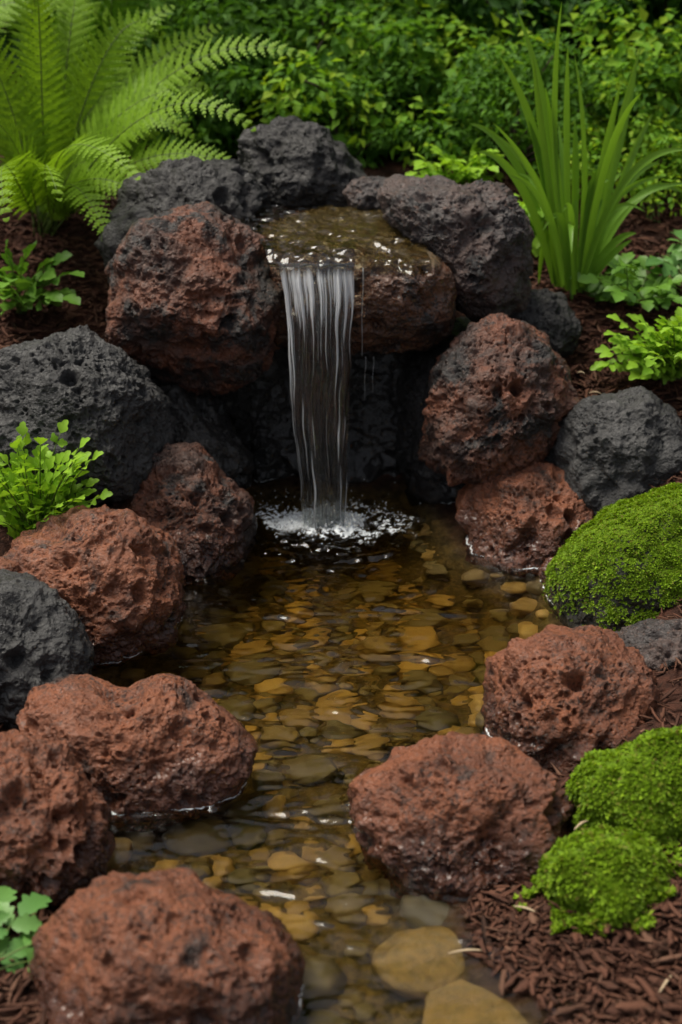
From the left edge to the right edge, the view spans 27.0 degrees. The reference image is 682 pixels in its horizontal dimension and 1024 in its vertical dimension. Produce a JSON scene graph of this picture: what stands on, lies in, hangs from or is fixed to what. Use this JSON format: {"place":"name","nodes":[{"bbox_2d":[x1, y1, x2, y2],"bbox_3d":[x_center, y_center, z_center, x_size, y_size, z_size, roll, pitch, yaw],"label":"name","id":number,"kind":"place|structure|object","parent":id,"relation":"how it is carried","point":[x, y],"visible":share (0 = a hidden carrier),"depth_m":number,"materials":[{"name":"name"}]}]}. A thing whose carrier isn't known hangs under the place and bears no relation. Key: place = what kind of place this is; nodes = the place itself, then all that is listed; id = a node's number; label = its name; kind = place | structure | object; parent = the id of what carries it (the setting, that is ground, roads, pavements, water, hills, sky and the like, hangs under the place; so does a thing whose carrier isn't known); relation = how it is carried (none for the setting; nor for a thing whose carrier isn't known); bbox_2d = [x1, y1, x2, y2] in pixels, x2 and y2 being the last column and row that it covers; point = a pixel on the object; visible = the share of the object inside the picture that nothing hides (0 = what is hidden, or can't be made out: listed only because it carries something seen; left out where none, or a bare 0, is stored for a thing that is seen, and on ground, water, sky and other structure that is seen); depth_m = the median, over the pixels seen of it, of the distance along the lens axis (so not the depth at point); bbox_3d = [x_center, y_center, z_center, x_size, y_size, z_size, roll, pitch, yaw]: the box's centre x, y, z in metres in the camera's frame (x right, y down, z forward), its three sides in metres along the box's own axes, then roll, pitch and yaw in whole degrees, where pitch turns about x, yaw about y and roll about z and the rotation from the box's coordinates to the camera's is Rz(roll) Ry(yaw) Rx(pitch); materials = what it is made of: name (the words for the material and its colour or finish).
{"place":"outdoors","nodes":[
{"label":"outdoors","id":0,"kind":"place"},
{"bbox_2d":[36,474,585,1023],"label":"water","id":1,"kind":"structure","parent":0,"point":[330,668],"depth_m":2.19,"materials":[{"name":"brown liquid"}]},
{"bbox_2d":[2,504,187,664],"bbox_3d":[-0.424,0.145,2.410,0.321,0.346,0.320,0,25,0],"label":"lava rock","id":2,"kind":"object","parent":1,"relation":"in","point":[115,578],"visible":0.54,"depth_m":2.30,"materials":[{"name":"brown stone"}]},
{"bbox_2d":[347,731,577,896],"bbox_3d":[0.170,0.431,1.913,0.324,0.263,0.272,0,25,0],"label":"lava rock","id":3,"kind":"object","parent":1,"relation":"in","point":[461,814],"visible":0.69,"depth_m":1.81,"materials":[{"name":"brown stone"}]},
{"bbox_2d":[455,460,593,569],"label":"lava rock","id":4,"kind":"object","parent":1,"relation":"in","point":[536,514],"visible":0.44,"depth_m":2.64,"materials":[{"name":"brown stone"}]},
{"bbox_2d":[538,556,553,587],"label":"lava rock","id":5,"kind":"object","parent":1,"relation":"in","point":[541,570],"visible":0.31,"depth_m":2.55,"materials":[{"name":"brown stone"}]},
{"bbox_2d":[480,624,661,772],"bbox_3d":[0.349,0.300,2.119,0.275,0.260,0.275,0,25,0],"label":"lava rock","id":6,"kind":"object","parent":1,"relation":"in","point":[560,697],"visible":0.65,"depth_m":2.04,"materials":[{"name":"brown stone"}]},
{"bbox_2d":[237,205,431,547],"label":"waterfall","id":7,"kind":"structure","parent":0,"point":[316,236],"depth_m":2.69,"materials":[{"name":"clear liquid"}]},
{"bbox_2d":[0,59,681,1023],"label":"ground","id":8,"kind":"structure","parent":0,"point":[390,167],"depth_m":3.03,"materials":[{"name":"brown plant"}]},
{"bbox_2d":[0,20,17,82],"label":"shrub","id":9,"kind":"object","parent":8,"relation":"on","point":[8,29],"visible":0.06,"depth_m":4.43,"materials":[{"name":"green plant"}]},
{"bbox_2d":[0,556,23,572],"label":"lava rock","id":10,"kind":"object","parent":8,"relation":"on","point":[9,564],"visible":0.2,"depth_m":2.27,"materials":[{"name":"brown stone"}]},
{"bbox_2d":[0,886,51,979],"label":"seedling","id":11,"kind":"object","parent":8,"relation":"on","point":[21,946],"visible":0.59,"depth_m":1.68,"materials":[{"name":"green plant"}]},
{"bbox_2d":[0,239,84,315],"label":"herb","id":12,"kind":"object","parent":8,"relation":"on","point":[27,300],"visible":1,"depth_m":2.95,"materials":[{"name":"green plant"}]},
{"bbox_2d":[0,569,93,730],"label":"lava rock","id":13,"kind":"object","parent":8,"relation":"on","point":[44,638],"visible":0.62,"depth_m":2.12,"materials":[{"name":"grey stone"}]},
{"bbox_2d":[0,420,112,539],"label":"herb","id":14,"kind":"object","parent":8,"relation":"on","point":[27,502],"visible":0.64,"depth_m":2.44,"materials":[{"name":"green plant"}]},
{"bbox_2d":[0,729,115,908],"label":"lava rock","id":15,"kind":"object","parent":8,"relation":"on","point":[57,843],"visible":0.81,"depth_m":1.78,"materials":[{"name":"brown stone"}]},
{"bbox_2d":[0,0,115,38],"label":"shrub","id":16,"kind":"object","parent":8,"relation":"on","point":[5,8],"visible":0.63,"depth_m":3.22,"materials":[{"name":"green plant"}]},
{"bbox_2d":[0,325,175,508],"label":"lava rock","id":17,"kind":"object","parent":8,"relation":"on","point":[112,402],"visible":0.72,"depth_m":2.50,"materials":[{"name":"grey stone"}]},
{"bbox_2d":[0,0,177,72],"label":"shrub","id":18,"kind":"object","parent":8,"relation":"on","point":[6,40],"visible":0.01,"depth_m":4.00,"materials":[{"name":"green plant"}]},
{"bbox_2d":[16,673,258,814],"bbox_3d":[-0.290,0.359,2.046,0.346,0.257,0.236,0,25,0],"label":"lava rock","id":19,"kind":"object","parent":8,"relation":"on","point":[159,743],"visible":0.59,"depth_m":1.96,"materials":[{"name":"brown stone"}]},
{"bbox_2d":[0,0,300,240],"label":"fern","id":20,"kind":"object","parent":8,"relation":"on","point":[62,148],"visible":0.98,"depth_m":3.13,"materials":[{"name":"green plant"}]},
{"bbox_2d":[4,0,319,86],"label":"shrub","id":21,"kind":"object","parent":8,"relation":"on","point":[123,6],"visible":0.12,"depth_m":3.48,"materials":[{"name":"green plant"}]},
{"bbox_2d":[28,867,305,1023],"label":"lava rock","id":22,"kind":"object","parent":8,"relation":"on","point":[181,945],"visible":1,"depth_m":1.57,"materials":[{"name":"brown stone"}]},
{"bbox_2d":[80,0,270,164],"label":"shrub","id":23,"kind":"object","parent":8,"relation":"on","point":[204,131],"visible":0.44,"depth_m":3.46,"materials":[{"name":"green plant"}]},
{"bbox_2d":[107,441,257,578],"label":"lava rock","id":24,"kind":"object","parent":8,"relation":"on","point":[194,502],"visible":0.56,"depth_m":2.58,"materials":[{"name":"brown stone"}]},
{"bbox_2d":[94,156,271,282],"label":"lava rock","id":25,"kind":"object","parent":8,"relation":"on","point":[234,188],"visible":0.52,"depth_m":2.86,"materials":[{"name":"grey stone"}]},
{"bbox_2d":[91,0,288,40],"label":"shrub","id":26,"kind":"object","parent":8,"relation":"on","point":[183,9],"visible":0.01,"depth_m":3.96,"materials":[{"name":"green plant"}]},
{"bbox_2d":[92,0,312,141],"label":"shrub","id":27,"kind":"object","parent":8,"relation":"on","point":[171,30],"visible":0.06,"depth_m":3.61,"materials":[{"name":"green plant"}]},
{"bbox_2d":[156,383,254,489],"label":"lava rock","id":28,"kind":"object","parent":8,"relation":"on","point":[204,420],"visible":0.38,"depth_m":2.77,"materials":[{"name":"black stone"}]},
{"bbox_2d":[104,201,281,395],"bbox_3d":[-0.284,-0.410,2.759,0.345,0.383,0.369,0,25,0],"label":"lava rock","id":29,"kind":"object","parent":28,"relation":"on","point":[194,297],"visible":0.95,"depth_m":2.64,"materials":[{"name":"brown stone"}]},
{"bbox_2d":[208,21,362,156],"bbox_3d":[-0.131,-1.060,3.608,0.407,0.341,0.503,10,27,21],"label":"shrub","id":30,"kind":"object","parent":8,"relation":"on","point":[258,65],"visible":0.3,"depth_m":3.50,"materials":[{"name":"green plant"}]},
{"bbox_2d":[236,115,367,206],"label":"lava rock","id":31,"kind":"object","parent":8,"relation":"on","point":[291,160],"visible":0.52,"depth_m":3.00,"materials":[{"name":"grey stone"}]},
{"bbox_2d":[218,348,410,481],"bbox_3d":[-0.012,-0.226,3.045,0.547,0.395,0.274,0,25,0],"label":"lava rock","id":32,"kind":"object","parent":8,"relation":"on","point":[374,408],"visible":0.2,"depth_m":2.98,"materials":[{"name":"black stone"}]},
{"bbox_2d":[269,246,457,354],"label":"ledge stone","id":33,"kind":"object","parent":32,"relation":"on","point":[400,312],"visible":0.46,"depth_m":2.69,"materials":[{"name":"brown stone"}]},
{"bbox_2d":[342,176,389,209],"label":"lava rock","id":34,"kind":"object","parent":33,"relation":"on","point":[360,193],"visible":0.43,"depth_m":2.95,"materials":[{"name":"grey stone"}]},
{"bbox_2d":[172,0,458,132],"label":"shrub","id":35,"kind":"object","parent":8,"relation":"on","point":[330,8],"visible":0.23,"depth_m":3.58,"materials":[{"name":"green plant"}]},
{"bbox_2d":[251,58,425,167],"bbox_3d":[0.006,-0.994,3.552,0.422,0.275,0.342,18,30,33],"label":"shrub","id":36,"kind":"object","parent":8,"relation":"on","point":[382,143],"visible":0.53,"depth_m":3.47,"materials":[{"name":"green plant"}]},
{"bbox_2d":[199,0,490,112],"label":"shrub","id":37,"kind":"object","parent":8,"relation":"on","point":[312,34],"visible":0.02,"depth_m":3.77,"materials":[{"name":"green plant"}]},
{"bbox_2d":[239,1,504,171],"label":"shrub","id":38,"kind":"object","parent":8,"relation":"on","point":[293,97],"visible":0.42,"depth_m":3.43,"materials":[{"name":"green plant"}]},
{"bbox_2d":[333,111,414,157],"bbox_3d":[0.098,-0.956,3.614,0.255,0.125,0.356,0,25,0],"label":"herb","id":39,"kind":"object","parent":8,"relation":"on","point":[359,129],"visible":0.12,"depth_m":3.54,"materials":[{"name":"green plant"}]},
{"bbox_2d":[330,0,425,32],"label":"shrub","id":40,"kind":"object","parent":8,"relation":"on","point":[402,2],"visible":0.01,"depth_m":3.85,"materials":[{"name":"green plant"}]},
{"bbox_2d":[282,0,498,126],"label":"shrub","id":41,"kind":"object","parent":8,"relation":"on","point":[391,42],"visible":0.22,"depth_m":3.60,"materials":[{"name":"green plant"}]},
{"bbox_2d":[355,39,509,164],"bbox_3d":[0.232,-1.033,3.588,0.407,0.312,0.503,-1,25,-3],"label":"shrub","id":42,"kind":"object","parent":8,"relation":"on","point":[388,78],"visible":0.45,"depth_m":3.47,"materials":[{"name":"green plant"}]},
{"bbox_2d":[394,316,471,503],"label":"lava rock","id":43,"kind":"object","parent":8,"relation":"on","point":[421,479],"visible":0.3,"depth_m":2.88,"materials":[{"name":"black stone"}]},
{"bbox_2d":[376,174,534,322],"bbox_3d":[0.227,-0.518,2.842,0.316,0.282,0.283,0,25,0],"label":"lava rock","id":44,"kind":"object","parent":43,"relation":"on","point":[477,237],"visible":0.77,"depth_m":2.74,"materials":[{"name":"grey stone"}]},
{"bbox_2d":[448,949,481,953],"bbox_3d":[0.150,0.526,1.703,0.044,0.006,0.004,0,25,0],"label":"straw","id":45,"kind":"object","parent":8,"relation":"on","point":[461,950],"visible":1,"depth_m":1.70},
{"bbox_2d":[405,137,533,225],"bbox_3d":[0.288,-0.775,3.279,0.288,0.147,0.370,0,25,0],"label":"herb","id":46,"kind":"object","parent":8,"relation":"on","point":[462,174],"visible":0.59,"depth_m":3.28,"materials":[{"name":"green plant"}]},
{"bbox_2d":[385,1,601,72],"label":"shrub","id":47,"kind":"object","parent":8,"relation":"on","point":[499,22],"depth_m":4.22,"materials":[{"name":"green plant"}]},
{"bbox_2d":[418,313,579,486],"bbox_3d":[0.304,-0.209,2.746,0.306,0.349,0.304,0,25,0],"label":"lava rock","id":48,"kind":"object","parent":8,"relation":"on","point":[502,398],"visible":0.88,"depth_m":2.65,"materials":[{"name":"brown stone"}]},
{"bbox_2d":[412,29,624,178],"bbox_3d":[0.430,-0.950,3.382,0.503,0.365,0.407,6,26,12],"label":"shrub","id":49,"kind":"object","parent":8,"relation":"on","point":[523,144],"visible":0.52,"depth_m":3.37,"materials":[{"name":"green plant"}]},
{"bbox_2d":[514,906,535,911],"bbox_3d":[0.227,0.485,1.739,0.033,0.006,0.003,11,27,23],"label":"straw","id":50,"kind":"object","parent":8,"relation":"on","point":[527,908],"visible":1,"depth_m":1.74,"materials":[{"name":"beige plant"}]},
{"bbox_2d":[382,0,674,149],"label":"shrub","id":51,"kind":"object","parent":8,"relation":"on","point":[453,44],"visible":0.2,"depth_m":3.57,"materials":[{"name":"green plant"}]},
{"bbox_2d":[519,201,545,256],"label":"herb","id":52,"kind":"object","parent":8,"relation":"on","point":[535,247],"visible":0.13,"depth_m":3.16,"materials":[{"name":"green plant"}]},
{"bbox_2d":[487,16,582,57],"bbox_3d":[0.822,-1.638,4.195,1.032,0.982,1.127,-2,25,-3],"label":"shrub","id":53,"kind":"object","parent":8,"relation":"on","point":[546,25],"visible":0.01,"depth_m":4.13,"materials":[{"name":"green plant"}]},
{"bbox_2d":[448,0,637,129],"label":"shrub","id":54,"kind":"object","parent":8,"relation":"on","point":[499,5],"visible":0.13,"depth_m":3.64,"materials":[{"name":"green plant"}]},
{"bbox_2d":[509,288,582,357],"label":"lava rock","id":55,"kind":"object","parent":8,"relation":"on","point":[552,316],"visible":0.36,"depth_m":2.88,"materials":[{"name":"grey stone"}]},
{"bbox_2d":[472,41,673,155],"bbox_3d":[0.601,-1.038,3.606,0.503,0.308,0.407,21,32,37],"label":"shrub","id":56,"kind":"object","parent":8,"relation":"on","point":[574,79],"visible":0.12,"depth_m":3.48,"materials":[{"name":"green plant"}]},
{"bbox_2d":[469,2,681,300],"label":"tall grass","id":57,"kind":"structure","parent":8,"relation":"on","point":[566,253],"depth_m":2.96,"materials":[{"name":"green plant"}]},
{"bbox_2d":[493,48,681,190],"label":"shrub","id":58,"kind":"object","parent":8,"relation":"on","point":[604,84],"visible":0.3,"depth_m":3.41,"materials":[{"name":"green plant"}]},
{"bbox_2d":[510,0,679,121],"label":"shrub","id":59,"kind":"object","parent":8,"relation":"on","point":[660,9],"visible":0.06,"depth_m":3.74,"materials":[{"name":"green plant"}]},
{"bbox_2d":[512,823,681,936],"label":"moss cushion","id":60,"kind":"object","parent":8,"relation":"on","point":[609,874],"visible":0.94,"depth_m":1.71,"materials":[{"name":"green plant"}]},
{"bbox_2d":[574,820,587,829],"bbox_3d":[0.303,0.394,1.794,0.026,0.006,0.003,-22,33,-39],"label":"straw","id":61,"kind":"object","parent":60,"relation":"on","point":[579,824],"visible":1,"depth_m":1.79,"materials":[{"name":"beige plant"}]},
{"bbox_2d":[542,482,681,630],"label":"mossy boulder","id":62,"kind":"object","parent":8,"relation":"on","point":[617,566],"visible":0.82,"depth_m":2.36,"materials":[{"name":"green plant"}]},
{"bbox_2d":[542,0,681,118],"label":"shrub","id":63,"kind":"object","parent":8,"relation":"on","point":[670,4],"visible":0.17,"depth_m":3.85,"materials":[{"name":"green plant"}]},
{"bbox_2d":[546,386,681,517],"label":"lava rock","id":64,"kind":"object","parent":8,"relation":"on","point":[608,449],"visible":0.61,"depth_m":2.63,"materials":[{"name":"grey stone"}]},
{"bbox_2d":[560,0,681,165],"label":"shrub","id":65,"kind":"object","parent":8,"relation":"on","point":[621,44],"visible":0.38,"depth_m":3.46,"materials":[{"name":"green plant"}]},
{"bbox_2d":[560,103,681,216],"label":"shrub","id":66,"kind":"object","parent":8,"relation":"on","point":[652,144],"visible":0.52,"depth_m":3.29,"materials":[{"name":"green plant"}]},
{"bbox_2d":[565,725,681,856],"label":"moss cushion","id":67,"kind":"object","parent":8,"relation":"on","point":[636,784],"visible":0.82,"depth_m":1.80,"materials":[{"name":"green plant"}]},
{"bbox_2d":[570,252,681,311],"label":"herb","id":68,"kind":"object","parent":8,"relation":"on","point":[627,277],"visible":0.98,"depth_m":3.03,"materials":[{"name":"green plant"}]},
{"bbox_2d":[573,24,681,174],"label":"shrub","id":69,"kind":"object","parent":8,"relation":"on","point":[666,103],"visible":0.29,"depth_m":3.42,"materials":[{"name":"green plant"}]},
{"bbox_2d":[590,307,681,384],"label":"herb","id":70,"kind":"object","parent":8,"relation":"on","point":[656,355],"visible":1,"depth_m":2.81,"materials":[{"name":"green plant"}]},
{"bbox_2d":[615,162,671,222],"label":"herb","id":71,"kind":"object","parent":8,"relation":"on","point":[652,206],"visible":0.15,"depth_m":3.35,"materials":[{"name":"green plant"}]},
{"bbox_2d":[614,618,681,671],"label":"lava rock","id":72,"kind":"object","parent":8,"relation":"on","point":[657,643],"visible":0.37,"depth_m":2.19,"materials":[{"name":"grey stone"}]},
{"bbox_2d":[645,230,681,276],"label":"herb","id":73,"kind":"object","parent":8,"relation":"on","point":[670,263],"visible":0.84,"depth_m":3.10,"materials":[{"name":"green plant"}]},
{"bbox_2d":[659,975,671,992],"bbox_3d":[0.369,0.533,1.612,0.003,0.006,0.034,17,30,32],"label":"straw","id":74,"kind":"object","parent":8,"relation":"on","point":[665,982],"visible":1,"depth_m":1.61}
]}

